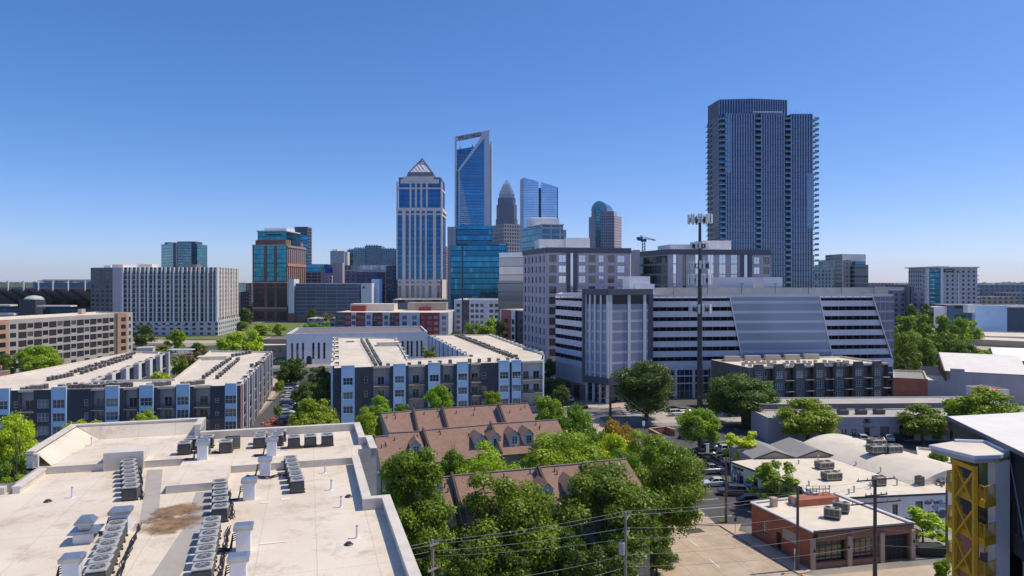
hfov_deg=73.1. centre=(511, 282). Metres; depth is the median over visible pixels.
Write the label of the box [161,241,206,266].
office tower
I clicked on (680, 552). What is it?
power line
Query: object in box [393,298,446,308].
podium
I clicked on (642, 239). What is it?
tower crane
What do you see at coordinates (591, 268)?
window
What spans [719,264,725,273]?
window
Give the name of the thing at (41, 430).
window
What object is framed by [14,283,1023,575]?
ground
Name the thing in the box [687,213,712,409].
cell tower
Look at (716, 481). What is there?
parked car
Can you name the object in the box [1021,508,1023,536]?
window
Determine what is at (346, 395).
window
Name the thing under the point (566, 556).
tree
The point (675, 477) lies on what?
oak tree
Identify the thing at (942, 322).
tree
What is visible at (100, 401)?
window
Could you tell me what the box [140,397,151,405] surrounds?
window
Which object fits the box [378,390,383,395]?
window
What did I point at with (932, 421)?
tree
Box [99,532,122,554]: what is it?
condenser
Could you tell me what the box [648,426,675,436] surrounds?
brick wall
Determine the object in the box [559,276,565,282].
window
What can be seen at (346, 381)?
window
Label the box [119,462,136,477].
condenser
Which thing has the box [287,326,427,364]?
hall
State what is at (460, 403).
window
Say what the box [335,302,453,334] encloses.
apartment block
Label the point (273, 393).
path
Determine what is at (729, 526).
pavement
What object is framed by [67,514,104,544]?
exhaust fan
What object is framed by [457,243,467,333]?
floodlight mast
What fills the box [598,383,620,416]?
utility pole
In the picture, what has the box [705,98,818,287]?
apartment tower
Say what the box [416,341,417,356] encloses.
window
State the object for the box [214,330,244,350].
tree
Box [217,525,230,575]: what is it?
refrigerant hoses
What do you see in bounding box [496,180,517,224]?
office tower
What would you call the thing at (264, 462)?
pipe chase
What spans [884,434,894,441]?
parked car
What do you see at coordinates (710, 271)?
window
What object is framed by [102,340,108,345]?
window
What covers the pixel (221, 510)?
condenser
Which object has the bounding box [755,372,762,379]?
window
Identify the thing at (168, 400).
window
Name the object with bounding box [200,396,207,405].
window
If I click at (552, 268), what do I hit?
window
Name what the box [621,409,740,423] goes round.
parking lot
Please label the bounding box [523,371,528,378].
window
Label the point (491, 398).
tree
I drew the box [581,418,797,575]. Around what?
street
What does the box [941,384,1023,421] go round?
tree
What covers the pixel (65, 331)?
window
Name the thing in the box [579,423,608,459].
tree
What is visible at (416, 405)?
window
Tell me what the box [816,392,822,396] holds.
window
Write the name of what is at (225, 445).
condenser
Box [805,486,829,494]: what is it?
roof rack
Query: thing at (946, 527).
utility pole
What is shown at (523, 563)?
tree
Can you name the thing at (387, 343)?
roof hatch
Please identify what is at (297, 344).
window
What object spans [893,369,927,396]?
warehouse
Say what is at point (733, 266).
window
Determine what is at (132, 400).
window
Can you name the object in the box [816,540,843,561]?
garage door
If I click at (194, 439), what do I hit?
condenser
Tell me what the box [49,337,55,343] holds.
window
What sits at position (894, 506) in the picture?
door
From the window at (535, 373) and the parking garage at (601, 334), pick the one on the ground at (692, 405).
the parking garage at (601, 334)
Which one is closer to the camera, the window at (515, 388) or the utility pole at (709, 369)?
the window at (515, 388)
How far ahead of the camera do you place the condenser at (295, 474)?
40.30 m
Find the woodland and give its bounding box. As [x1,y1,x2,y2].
[0,281,1023,316]
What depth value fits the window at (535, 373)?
186.01 m
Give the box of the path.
[260,379,277,411]
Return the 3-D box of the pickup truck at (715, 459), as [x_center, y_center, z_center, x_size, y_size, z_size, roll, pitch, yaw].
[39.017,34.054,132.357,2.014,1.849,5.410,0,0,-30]
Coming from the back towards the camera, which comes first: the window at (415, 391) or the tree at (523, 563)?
the window at (415, 391)
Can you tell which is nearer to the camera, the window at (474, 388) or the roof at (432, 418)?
the roof at (432, 418)
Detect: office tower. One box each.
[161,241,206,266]
[252,228,305,321]
[295,227,311,263]
[396,158,446,298]
[447,226,507,308]
[455,130,491,226]
[493,224,519,252]
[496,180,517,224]
[520,178,557,251]
[522,218,563,250]
[589,201,621,247]
[818,254,867,287]
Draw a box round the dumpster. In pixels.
[916,542,946,556]
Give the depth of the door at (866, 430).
152.63 m
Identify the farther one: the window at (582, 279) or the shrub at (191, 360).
the window at (582, 279)
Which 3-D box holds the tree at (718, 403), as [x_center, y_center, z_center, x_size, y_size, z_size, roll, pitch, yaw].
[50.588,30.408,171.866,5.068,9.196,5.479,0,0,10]
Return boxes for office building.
[498,252,522,336]
[522,238,630,363]
[631,241,771,287]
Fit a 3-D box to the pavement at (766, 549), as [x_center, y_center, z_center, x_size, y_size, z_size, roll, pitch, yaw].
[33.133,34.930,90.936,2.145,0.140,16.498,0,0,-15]
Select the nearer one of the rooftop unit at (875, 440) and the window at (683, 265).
the rooftop unit at (875, 440)
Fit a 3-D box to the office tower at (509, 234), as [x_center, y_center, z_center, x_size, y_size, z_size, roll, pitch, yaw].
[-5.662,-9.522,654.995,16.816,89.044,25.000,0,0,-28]
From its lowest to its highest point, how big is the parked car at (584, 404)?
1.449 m
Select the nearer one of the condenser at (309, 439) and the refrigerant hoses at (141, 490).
the refrigerant hoses at (141, 490)
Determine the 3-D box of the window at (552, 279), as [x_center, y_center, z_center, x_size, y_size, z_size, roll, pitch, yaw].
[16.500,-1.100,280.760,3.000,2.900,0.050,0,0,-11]
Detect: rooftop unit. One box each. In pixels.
[814,460,834,469]
[820,470,842,481]
[824,505,840,520]
[832,500,849,513]
[836,409,848,414]
[855,408,866,414]
[865,443,886,453]
[866,438,886,443]
[871,475,886,486]
[872,408,884,414]
[883,443,902,453]
[914,475,924,484]
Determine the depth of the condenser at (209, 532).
30.96 m
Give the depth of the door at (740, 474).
117.11 m
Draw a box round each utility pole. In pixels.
[427,539,440,575]
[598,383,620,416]
[619,511,629,575]
[706,368,713,392]
[721,457,731,522]
[796,487,799,569]
[850,475,901,575]
[945,477,947,556]
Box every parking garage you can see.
[288,279,381,322]
[556,276,893,403]
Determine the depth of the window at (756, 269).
291.38 m
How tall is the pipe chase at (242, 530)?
1.180 m
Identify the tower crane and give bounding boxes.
[636,235,655,250]
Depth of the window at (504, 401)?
181.57 m
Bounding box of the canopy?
[168,349,194,357]
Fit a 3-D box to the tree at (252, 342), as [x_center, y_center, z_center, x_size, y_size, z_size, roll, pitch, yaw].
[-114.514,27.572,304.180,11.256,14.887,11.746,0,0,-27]
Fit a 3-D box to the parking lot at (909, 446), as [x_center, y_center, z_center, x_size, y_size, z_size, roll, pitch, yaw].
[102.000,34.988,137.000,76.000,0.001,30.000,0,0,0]
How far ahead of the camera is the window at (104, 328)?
311.28 m
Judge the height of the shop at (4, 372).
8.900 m
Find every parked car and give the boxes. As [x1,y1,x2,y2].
[275,417,289,422]
[276,411,290,417]
[279,400,295,405]
[280,396,293,401]
[281,392,290,396]
[281,404,292,409]
[281,408,294,413]
[282,387,297,392]
[284,383,298,388]
[577,402,587,407]
[667,409,684,416]
[676,407,690,411]
[691,448,715,457]
[697,439,709,447]
[702,476,728,487]
[709,440,724,449]
[717,443,729,451]
[717,483,747,495]
[735,493,764,505]
[857,433,867,439]
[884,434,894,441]
[893,433,903,441]
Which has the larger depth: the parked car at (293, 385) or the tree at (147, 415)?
the parked car at (293, 385)
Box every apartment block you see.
[0,309,132,371]
[0,350,272,441]
[0,417,421,575]
[331,334,543,422]
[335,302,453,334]
[454,298,497,335]
[500,309,522,344]
[711,354,890,407]
[929,412,1023,575]
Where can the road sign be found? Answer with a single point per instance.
(707, 448)
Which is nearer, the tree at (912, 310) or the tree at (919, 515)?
the tree at (919, 515)
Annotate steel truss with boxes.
[952,458,977,575]
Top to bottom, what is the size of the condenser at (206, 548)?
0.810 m
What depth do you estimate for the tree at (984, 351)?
245.19 m
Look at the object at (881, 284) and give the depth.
900.00 m
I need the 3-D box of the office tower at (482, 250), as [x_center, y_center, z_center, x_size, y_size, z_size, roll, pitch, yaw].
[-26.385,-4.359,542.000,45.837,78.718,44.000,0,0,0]
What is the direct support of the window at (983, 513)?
in the apartment block at (991, 446)
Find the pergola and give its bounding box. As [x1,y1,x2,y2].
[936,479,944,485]
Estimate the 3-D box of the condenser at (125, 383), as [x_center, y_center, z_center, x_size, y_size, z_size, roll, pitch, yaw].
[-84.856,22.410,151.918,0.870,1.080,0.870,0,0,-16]
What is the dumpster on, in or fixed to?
on the ground at (692, 405)
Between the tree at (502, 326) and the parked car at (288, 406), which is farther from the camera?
the tree at (502, 326)
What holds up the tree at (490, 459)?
on the lawn
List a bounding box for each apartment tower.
[91,264,239,335]
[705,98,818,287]
[905,266,979,305]
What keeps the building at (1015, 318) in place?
on the ground at (692, 405)
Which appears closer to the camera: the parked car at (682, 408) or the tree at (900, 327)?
the parked car at (682, 408)
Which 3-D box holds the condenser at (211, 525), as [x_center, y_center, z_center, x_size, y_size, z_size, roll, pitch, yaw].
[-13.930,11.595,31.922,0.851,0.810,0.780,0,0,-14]
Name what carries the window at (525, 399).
in the apartment block at (359, 379)
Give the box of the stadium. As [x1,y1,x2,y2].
[0,279,245,316]
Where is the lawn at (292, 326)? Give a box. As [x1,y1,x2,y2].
[133,323,306,338]
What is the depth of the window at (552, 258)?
280.73 m
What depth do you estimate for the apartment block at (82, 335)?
295.36 m
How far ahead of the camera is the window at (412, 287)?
619.05 m
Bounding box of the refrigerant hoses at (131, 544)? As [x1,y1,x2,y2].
[116,523,141,575]
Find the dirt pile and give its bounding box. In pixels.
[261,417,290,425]
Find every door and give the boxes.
[306,356,311,364]
[559,380,578,396]
[739,472,742,483]
[777,532,780,549]
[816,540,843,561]
[852,537,872,557]
[864,428,868,435]
[880,427,888,436]
[885,534,906,559]
[892,504,896,514]
[979,544,987,561]
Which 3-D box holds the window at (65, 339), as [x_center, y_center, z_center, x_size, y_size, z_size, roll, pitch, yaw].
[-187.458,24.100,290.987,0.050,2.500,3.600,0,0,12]
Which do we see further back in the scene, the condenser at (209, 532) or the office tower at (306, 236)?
the office tower at (306, 236)
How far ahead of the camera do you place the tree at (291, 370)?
226.25 m
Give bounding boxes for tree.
[0,352,15,373]
[0,409,38,464]
[0,421,25,483]
[0,424,29,482]
[12,344,42,371]
[20,344,65,370]
[61,416,101,428]
[130,402,159,420]
[133,324,158,346]
[154,345,174,353]
[163,329,185,351]
[189,342,208,352]
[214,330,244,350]
[237,321,248,330]
[238,328,264,350]
[239,307,253,324]
[252,324,272,334]
[271,323,288,335]
[273,357,308,382]
[288,397,339,425]
[289,379,328,413]
[303,307,317,325]
[303,322,317,326]
[306,365,330,385]
[317,320,329,326]
[318,375,330,407]
[321,312,333,317]
[354,405,382,438]
[368,390,391,417]
[377,446,459,575]
[394,392,409,411]
[422,345,437,357]
[423,382,454,408]
[439,441,467,475]
[439,539,487,575]
[448,470,571,575]
[452,440,524,473]
[464,322,479,334]
[476,317,497,336]
[482,381,501,404]
[487,546,537,575]
[495,313,506,335]
[516,428,605,467]
[534,394,565,419]
[534,526,589,575]
[544,357,555,378]
[544,378,561,399]
[549,456,674,575]
[552,384,570,408]
[557,401,594,445]
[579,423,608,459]
[579,539,639,575]
[595,431,635,459]
[598,416,637,457]
[605,446,647,471]
[607,358,677,420]
[626,429,669,467]
[635,433,710,538]
[646,533,678,575]
[651,515,666,537]
[674,407,721,447]
[699,373,781,427]
[705,390,725,417]
[722,431,757,457]
[745,459,801,499]
[773,397,843,440]
[893,332,923,369]
[893,355,912,369]
[894,314,922,347]
[896,403,950,443]
[902,304,924,324]
[903,505,951,542]
[912,312,936,340]
[913,337,937,370]
[921,302,933,324]
[926,331,960,366]
[928,441,948,461]
[929,314,960,347]
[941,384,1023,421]
[948,316,970,343]
[948,341,982,353]
[964,319,984,338]
[975,348,994,354]
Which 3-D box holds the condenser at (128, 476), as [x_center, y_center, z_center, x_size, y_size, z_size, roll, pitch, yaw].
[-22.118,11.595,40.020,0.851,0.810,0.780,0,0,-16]
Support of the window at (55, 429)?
in the apartment block at (236, 395)
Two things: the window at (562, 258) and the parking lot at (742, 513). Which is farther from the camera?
the window at (562, 258)
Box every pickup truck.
[698,462,724,474]
[702,454,729,465]
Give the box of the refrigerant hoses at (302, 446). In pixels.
[277,445,331,448]
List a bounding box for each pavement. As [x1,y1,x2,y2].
[564,403,630,408]
[696,524,740,530]
[722,527,811,574]
[801,565,951,575]
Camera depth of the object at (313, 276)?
690.00 m
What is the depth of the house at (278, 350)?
320.81 m
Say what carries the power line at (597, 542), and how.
attached to the utility pole at (431, 545)
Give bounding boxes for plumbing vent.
[354,525,358,538]
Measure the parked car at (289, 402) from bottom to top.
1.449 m
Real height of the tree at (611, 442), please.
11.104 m
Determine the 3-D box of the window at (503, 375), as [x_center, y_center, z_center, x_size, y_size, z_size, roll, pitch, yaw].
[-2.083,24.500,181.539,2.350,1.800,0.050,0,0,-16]
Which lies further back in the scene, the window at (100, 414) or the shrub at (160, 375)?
the shrub at (160, 375)
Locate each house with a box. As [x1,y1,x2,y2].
[260,343,286,357]
[262,337,286,343]
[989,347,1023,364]
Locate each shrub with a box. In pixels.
[149,363,171,378]
[170,355,188,374]
[175,352,203,375]
[194,347,207,355]
[273,394,281,418]
[274,380,284,393]
[932,555,950,575]
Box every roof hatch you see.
[136,346,155,351]
[197,355,227,359]
[376,341,398,345]
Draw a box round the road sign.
[706,444,708,456]
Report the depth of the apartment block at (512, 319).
317.74 m
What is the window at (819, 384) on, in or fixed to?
in the apartment block at (857, 377)
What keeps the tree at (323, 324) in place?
on the ground at (692, 405)
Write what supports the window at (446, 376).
in the apartment block at (359, 379)
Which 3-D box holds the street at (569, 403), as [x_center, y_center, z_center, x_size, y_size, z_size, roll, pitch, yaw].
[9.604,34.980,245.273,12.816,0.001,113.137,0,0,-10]
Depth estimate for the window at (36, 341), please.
277.40 m
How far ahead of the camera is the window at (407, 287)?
619.05 m
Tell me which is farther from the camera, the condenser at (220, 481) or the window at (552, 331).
the window at (552, 331)
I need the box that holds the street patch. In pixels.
[685,528,704,533]
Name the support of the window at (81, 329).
in the apartment block at (82, 335)
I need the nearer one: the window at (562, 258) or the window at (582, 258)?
the window at (562, 258)
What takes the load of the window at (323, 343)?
in the hall
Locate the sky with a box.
[0,0,1023,282]
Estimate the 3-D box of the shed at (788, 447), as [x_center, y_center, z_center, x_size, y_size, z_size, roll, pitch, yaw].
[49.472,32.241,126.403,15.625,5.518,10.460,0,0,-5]
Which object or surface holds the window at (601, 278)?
in the office building at (552, 268)
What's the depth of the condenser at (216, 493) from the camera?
36.72 m
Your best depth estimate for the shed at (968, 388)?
189.03 m
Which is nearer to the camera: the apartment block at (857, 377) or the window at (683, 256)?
the apartment block at (857, 377)
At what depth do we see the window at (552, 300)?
280.73 m
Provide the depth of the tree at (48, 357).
233.22 m
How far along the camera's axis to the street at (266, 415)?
182.66 m
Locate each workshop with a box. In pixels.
[744,396,1007,426]
[751,408,952,441]
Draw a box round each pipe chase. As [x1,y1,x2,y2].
[56,551,86,575]
[99,505,133,533]
[181,440,209,460]
[217,521,253,551]
[224,551,250,575]
[231,476,257,500]
[246,456,272,476]
[251,436,278,456]
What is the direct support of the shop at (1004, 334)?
on the ground at (692, 405)
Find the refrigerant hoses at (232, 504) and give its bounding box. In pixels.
[228,489,235,517]
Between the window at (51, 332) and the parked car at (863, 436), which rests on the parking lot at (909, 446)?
the parked car at (863, 436)
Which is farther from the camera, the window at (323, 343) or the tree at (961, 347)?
the window at (323, 343)
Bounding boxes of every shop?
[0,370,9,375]
[750,492,915,569]
[916,447,951,463]
[922,331,1023,347]
[966,336,1023,347]
[974,345,1012,350]
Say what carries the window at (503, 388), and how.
in the apartment block at (359, 379)
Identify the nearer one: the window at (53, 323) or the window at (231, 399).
the window at (231, 399)
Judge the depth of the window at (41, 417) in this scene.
144.62 m
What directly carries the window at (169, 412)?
in the apartment block at (236, 395)
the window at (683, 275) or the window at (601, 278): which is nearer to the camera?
the window at (601, 278)
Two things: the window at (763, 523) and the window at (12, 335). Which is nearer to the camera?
the window at (763, 523)
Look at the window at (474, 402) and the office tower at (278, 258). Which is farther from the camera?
the office tower at (278, 258)
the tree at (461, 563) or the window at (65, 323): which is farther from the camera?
the window at (65, 323)
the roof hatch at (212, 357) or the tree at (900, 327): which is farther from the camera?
the tree at (900, 327)
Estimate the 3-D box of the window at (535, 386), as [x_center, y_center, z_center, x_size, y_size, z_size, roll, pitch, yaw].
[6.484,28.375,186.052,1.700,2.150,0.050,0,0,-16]
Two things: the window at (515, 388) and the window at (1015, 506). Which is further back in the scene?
the window at (515, 388)
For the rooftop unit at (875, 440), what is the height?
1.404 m
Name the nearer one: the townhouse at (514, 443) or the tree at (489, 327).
the townhouse at (514, 443)
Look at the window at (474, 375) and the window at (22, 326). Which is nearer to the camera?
the window at (474, 375)
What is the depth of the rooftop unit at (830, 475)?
107.55 m
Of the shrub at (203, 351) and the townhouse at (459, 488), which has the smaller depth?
the townhouse at (459, 488)
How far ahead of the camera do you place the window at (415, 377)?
177.06 m
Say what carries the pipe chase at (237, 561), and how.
on the apartment block at (311, 531)
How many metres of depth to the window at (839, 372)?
186.19 m
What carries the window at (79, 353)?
in the apartment block at (82, 335)
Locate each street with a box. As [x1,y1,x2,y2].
[133,340,216,342]
[250,374,321,427]
[532,408,627,418]
[544,376,590,408]
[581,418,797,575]
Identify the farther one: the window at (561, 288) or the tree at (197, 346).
the tree at (197, 346)
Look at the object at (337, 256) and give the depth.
980.00 m
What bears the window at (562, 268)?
in the office building at (552, 268)
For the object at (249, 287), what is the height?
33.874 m
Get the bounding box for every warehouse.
[730,434,951,519]
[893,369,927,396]
[921,352,1023,404]
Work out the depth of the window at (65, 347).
290.92 m
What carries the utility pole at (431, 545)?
on the ground at (692, 405)
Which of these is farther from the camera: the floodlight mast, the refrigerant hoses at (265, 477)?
the floodlight mast
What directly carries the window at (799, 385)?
in the apartment block at (857, 377)
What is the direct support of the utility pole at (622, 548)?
on the street
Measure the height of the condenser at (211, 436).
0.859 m
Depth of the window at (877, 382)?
188.94 m
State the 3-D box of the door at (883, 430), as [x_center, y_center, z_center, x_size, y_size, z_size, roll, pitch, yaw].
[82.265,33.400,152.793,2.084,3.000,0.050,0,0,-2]
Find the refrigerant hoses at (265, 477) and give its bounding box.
[257,474,285,478]
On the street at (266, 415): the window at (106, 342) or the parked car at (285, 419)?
the parked car at (285, 419)
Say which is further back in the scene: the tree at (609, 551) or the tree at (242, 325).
the tree at (242, 325)
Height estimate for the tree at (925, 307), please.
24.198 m
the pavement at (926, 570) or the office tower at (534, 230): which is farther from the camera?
the office tower at (534, 230)
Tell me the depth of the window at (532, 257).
297.82 m
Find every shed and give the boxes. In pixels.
[730,437,833,466]
[966,385,1008,409]
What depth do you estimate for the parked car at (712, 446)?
143.53 m
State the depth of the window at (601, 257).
284.88 m
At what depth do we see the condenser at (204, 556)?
28.26 m
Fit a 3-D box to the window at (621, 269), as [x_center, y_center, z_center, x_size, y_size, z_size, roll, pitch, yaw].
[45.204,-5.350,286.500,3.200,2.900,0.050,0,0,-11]
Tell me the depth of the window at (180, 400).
148.55 m
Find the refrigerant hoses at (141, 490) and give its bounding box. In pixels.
[138,467,143,499]
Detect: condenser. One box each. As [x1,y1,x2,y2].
[43,383,48,388]
[84,562,110,575]
[87,554,114,573]
[91,546,117,565]
[96,539,119,561]
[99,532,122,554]
[102,525,125,546]
[105,519,127,539]
[119,458,136,473]
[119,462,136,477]
[120,466,137,481]
[120,470,137,486]
[120,474,138,491]
[121,478,139,493]
[121,483,140,501]
[123,381,128,386]
[177,440,192,454]
[184,436,198,449]
[190,560,213,575]
[192,552,216,571]
[195,438,210,453]
[195,543,217,562]
[197,536,218,558]
[198,529,219,546]
[200,434,214,447]
[200,522,220,539]
[202,515,221,535]
[211,484,227,499]
[211,490,227,498]
[211,496,229,510]
[211,502,229,522]
[212,478,227,486]
[218,439,233,453]
[252,434,265,448]
[255,431,267,442]
[271,432,283,445]
[274,428,286,441]
[283,455,296,469]
[285,459,297,474]
[286,463,299,478]
[287,434,300,448]
[287,467,300,483]
[288,471,302,488]
[289,476,304,493]
[304,433,316,447]
[321,432,333,446]
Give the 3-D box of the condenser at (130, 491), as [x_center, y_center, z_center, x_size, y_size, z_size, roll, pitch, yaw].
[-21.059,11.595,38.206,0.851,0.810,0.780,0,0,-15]
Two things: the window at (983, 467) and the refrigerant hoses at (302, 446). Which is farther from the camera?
the window at (983, 467)
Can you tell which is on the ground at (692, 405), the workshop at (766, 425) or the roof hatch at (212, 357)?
the workshop at (766, 425)
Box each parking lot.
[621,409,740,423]
[625,426,751,525]
[804,441,950,453]
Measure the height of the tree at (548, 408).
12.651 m
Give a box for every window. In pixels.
[0,401,7,409]
[10,324,15,328]
[10,333,15,337]
[18,323,25,329]
[18,332,25,338]
[18,340,25,346]
[25,400,33,409]
[25,413,33,422]
[27,323,32,327]
[34,322,41,328]
[34,330,41,336]
[34,339,41,345]
[37,400,48,407]
[37,413,48,421]
[37,426,48,434]
[49,321,55,327]
[49,329,55,335]
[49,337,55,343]
[53,400,64,407]
[53,413,64,421]
[53,426,61,434]
[63,320,69,326]
[63,328,69,334]
[63,336,69,342]
[63,344,69,350]
[63,352,69,357]
[77,319,83,325]
[77,327,83,332]
[77,335,83,340]
[77,343,83,348]
[77,350,83,356]
[90,319,95,324]
[90,326,95,331]
[90,334,95,339]
[90,341,95,347]
[90,349,95,354]
[97,398,103,407]
[97,411,103,420]
[102,318,108,323]
[102,325,108,330]
[102,333,108,338]
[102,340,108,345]
[102,347,108,353]
[106,398,117,406]
[106,411,117,419]
[129,397,136,406]
[129,410,136,419]
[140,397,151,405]
[165,396,172,405]
[165,409,172,418]
[177,397,187,404]
[177,410,187,417]
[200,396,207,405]
[200,408,207,417]
[225,395,235,403]
[225,408,235,416]
[225,421,235,429]
[291,343,292,358]
[296,343,298,357]
[302,343,303,358]
[312,343,313,358]
[318,343,319,358]
[323,343,324,358]
[343,378,352,384]
[343,392,352,399]
[343,406,352,413]
[378,376,383,384]
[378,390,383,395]
[395,376,403,382]
[395,390,403,396]
[398,281,400,296]
[406,281,408,296]
[411,281,413,296]
[411,341,412,356]
[413,375,418,383]
[413,389,418,396]
[413,402,418,408]
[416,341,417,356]
[420,341,422,356]
[422,281,424,296]
[430,374,438,381]
[437,281,439,296]
[444,374,449,381]
[458,373,466,380]
[458,387,466,393]
[458,401,466,406]
[472,373,477,380]
[472,386,477,393]
[472,399,477,405]
[500,372,507,378]
[500,385,507,391]
[500,399,507,403]
[512,371,520,377]
[512,385,520,391]
[512,398,520,402]
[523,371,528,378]
[523,384,528,391]
[523,397,528,404]
[525,257,532,349]
[529,257,529,347]
[533,370,538,378]
[533,383,538,391]
[549,255,555,261]
[549,265,555,272]
[549,276,555,282]
[549,286,555,292]
[549,297,555,303]
[549,307,555,313]
[549,318,555,324]
[549,328,555,334]
[549,339,555,345]
[549,349,555,355]
[559,255,565,261]
[559,265,565,272]
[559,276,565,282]
[559,286,565,292]
[579,255,585,261]
[579,266,585,272]
[579,276,585,282]
[589,255,594,261]
[589,266,594,272]
[589,276,594,282]
[599,255,603,261]
[599,266,603,272]
[599,276,603,282]
[608,255,613,261]
[608,266,613,272]
[608,276,613,282]
[618,255,624,261]
[618,266,624,272]
[618,276,624,282]
[673,264,675,273]
[673,274,675,283]
[682,255,685,263]
[682,264,685,273]
[682,274,685,283]
[708,255,713,263]
[708,264,713,273]
[719,255,725,263]
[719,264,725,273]
[731,255,736,263]
[731,264,736,273]
[754,257,759,263]
[754,267,759,273]
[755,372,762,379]
[762,521,765,534]
[763,257,768,263]
[763,267,768,273]
[776,371,782,378]
[776,383,782,389]
[796,371,802,377]
[796,382,802,388]
[816,370,822,376]
[816,381,822,387]
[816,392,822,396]
[836,369,842,376]
[836,380,842,387]
[836,392,842,396]
[852,429,855,436]
[855,369,861,375]
[855,380,861,386]
[855,391,861,396]
[874,368,880,374]
[874,379,880,385]
[874,390,880,396]
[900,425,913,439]
[915,501,921,508]
[950,426,952,438]
[979,463,987,489]
[979,506,987,526]
[1014,503,1016,532]
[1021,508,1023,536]
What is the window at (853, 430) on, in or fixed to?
in the workshop at (766, 425)
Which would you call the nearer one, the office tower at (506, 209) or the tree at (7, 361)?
the tree at (7, 361)
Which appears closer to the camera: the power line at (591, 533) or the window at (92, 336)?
the power line at (591, 533)
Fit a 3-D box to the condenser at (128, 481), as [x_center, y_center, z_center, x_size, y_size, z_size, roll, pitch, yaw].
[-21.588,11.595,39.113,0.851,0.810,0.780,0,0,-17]
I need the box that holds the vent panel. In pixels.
[225,435,239,448]
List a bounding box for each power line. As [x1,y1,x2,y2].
[412,493,792,545]
[413,496,793,548]
[415,517,795,554]
[416,525,796,559]
[526,529,869,575]
[630,545,922,566]
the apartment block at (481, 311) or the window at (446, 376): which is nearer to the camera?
the window at (446, 376)
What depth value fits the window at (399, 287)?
619.05 m
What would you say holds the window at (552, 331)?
in the office building at (552, 268)
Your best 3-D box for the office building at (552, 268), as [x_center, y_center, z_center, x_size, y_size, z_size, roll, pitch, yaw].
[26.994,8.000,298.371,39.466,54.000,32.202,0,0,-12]
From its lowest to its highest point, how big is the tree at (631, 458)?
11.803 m
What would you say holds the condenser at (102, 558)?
on the apartment block at (311, 531)
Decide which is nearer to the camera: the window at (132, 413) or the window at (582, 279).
the window at (132, 413)
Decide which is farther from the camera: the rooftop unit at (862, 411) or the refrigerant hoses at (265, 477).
the rooftop unit at (862, 411)
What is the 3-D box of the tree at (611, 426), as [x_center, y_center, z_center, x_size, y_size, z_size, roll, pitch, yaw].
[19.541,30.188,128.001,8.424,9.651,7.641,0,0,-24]
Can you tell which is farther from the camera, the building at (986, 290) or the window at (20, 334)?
the building at (986, 290)
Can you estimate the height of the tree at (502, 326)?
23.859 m
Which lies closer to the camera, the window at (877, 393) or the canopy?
the window at (877, 393)
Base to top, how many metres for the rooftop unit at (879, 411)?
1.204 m
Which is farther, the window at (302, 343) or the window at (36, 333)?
the window at (302, 343)
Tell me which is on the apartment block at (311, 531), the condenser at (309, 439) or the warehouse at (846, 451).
the condenser at (309, 439)
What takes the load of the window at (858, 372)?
in the apartment block at (857, 377)
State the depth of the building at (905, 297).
430.00 m
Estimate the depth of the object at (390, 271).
660.83 m
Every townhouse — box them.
[374,435,392,494]
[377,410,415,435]
[388,431,423,507]
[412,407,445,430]
[422,424,501,496]
[437,476,456,574]
[441,404,501,427]
[450,467,554,569]
[488,419,562,468]
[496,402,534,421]
[535,462,602,573]
[580,458,650,575]
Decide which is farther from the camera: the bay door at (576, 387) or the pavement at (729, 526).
the bay door at (576, 387)
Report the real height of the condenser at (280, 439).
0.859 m
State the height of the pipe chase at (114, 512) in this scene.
1.180 m
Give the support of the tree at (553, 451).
on the lawn
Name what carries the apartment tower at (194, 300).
on the ground at (692, 405)
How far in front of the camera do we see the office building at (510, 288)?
345.63 m
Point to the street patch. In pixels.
(697, 530)
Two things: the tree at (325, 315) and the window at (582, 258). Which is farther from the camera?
the tree at (325, 315)
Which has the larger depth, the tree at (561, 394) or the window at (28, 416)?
the tree at (561, 394)
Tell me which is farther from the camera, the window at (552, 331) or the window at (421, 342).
the window at (421, 342)
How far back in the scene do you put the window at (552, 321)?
280.73 m
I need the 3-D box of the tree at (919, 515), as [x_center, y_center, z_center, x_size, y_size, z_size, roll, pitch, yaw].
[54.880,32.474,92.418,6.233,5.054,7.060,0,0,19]
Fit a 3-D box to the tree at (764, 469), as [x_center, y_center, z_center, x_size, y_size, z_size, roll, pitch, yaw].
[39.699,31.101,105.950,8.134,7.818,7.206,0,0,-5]

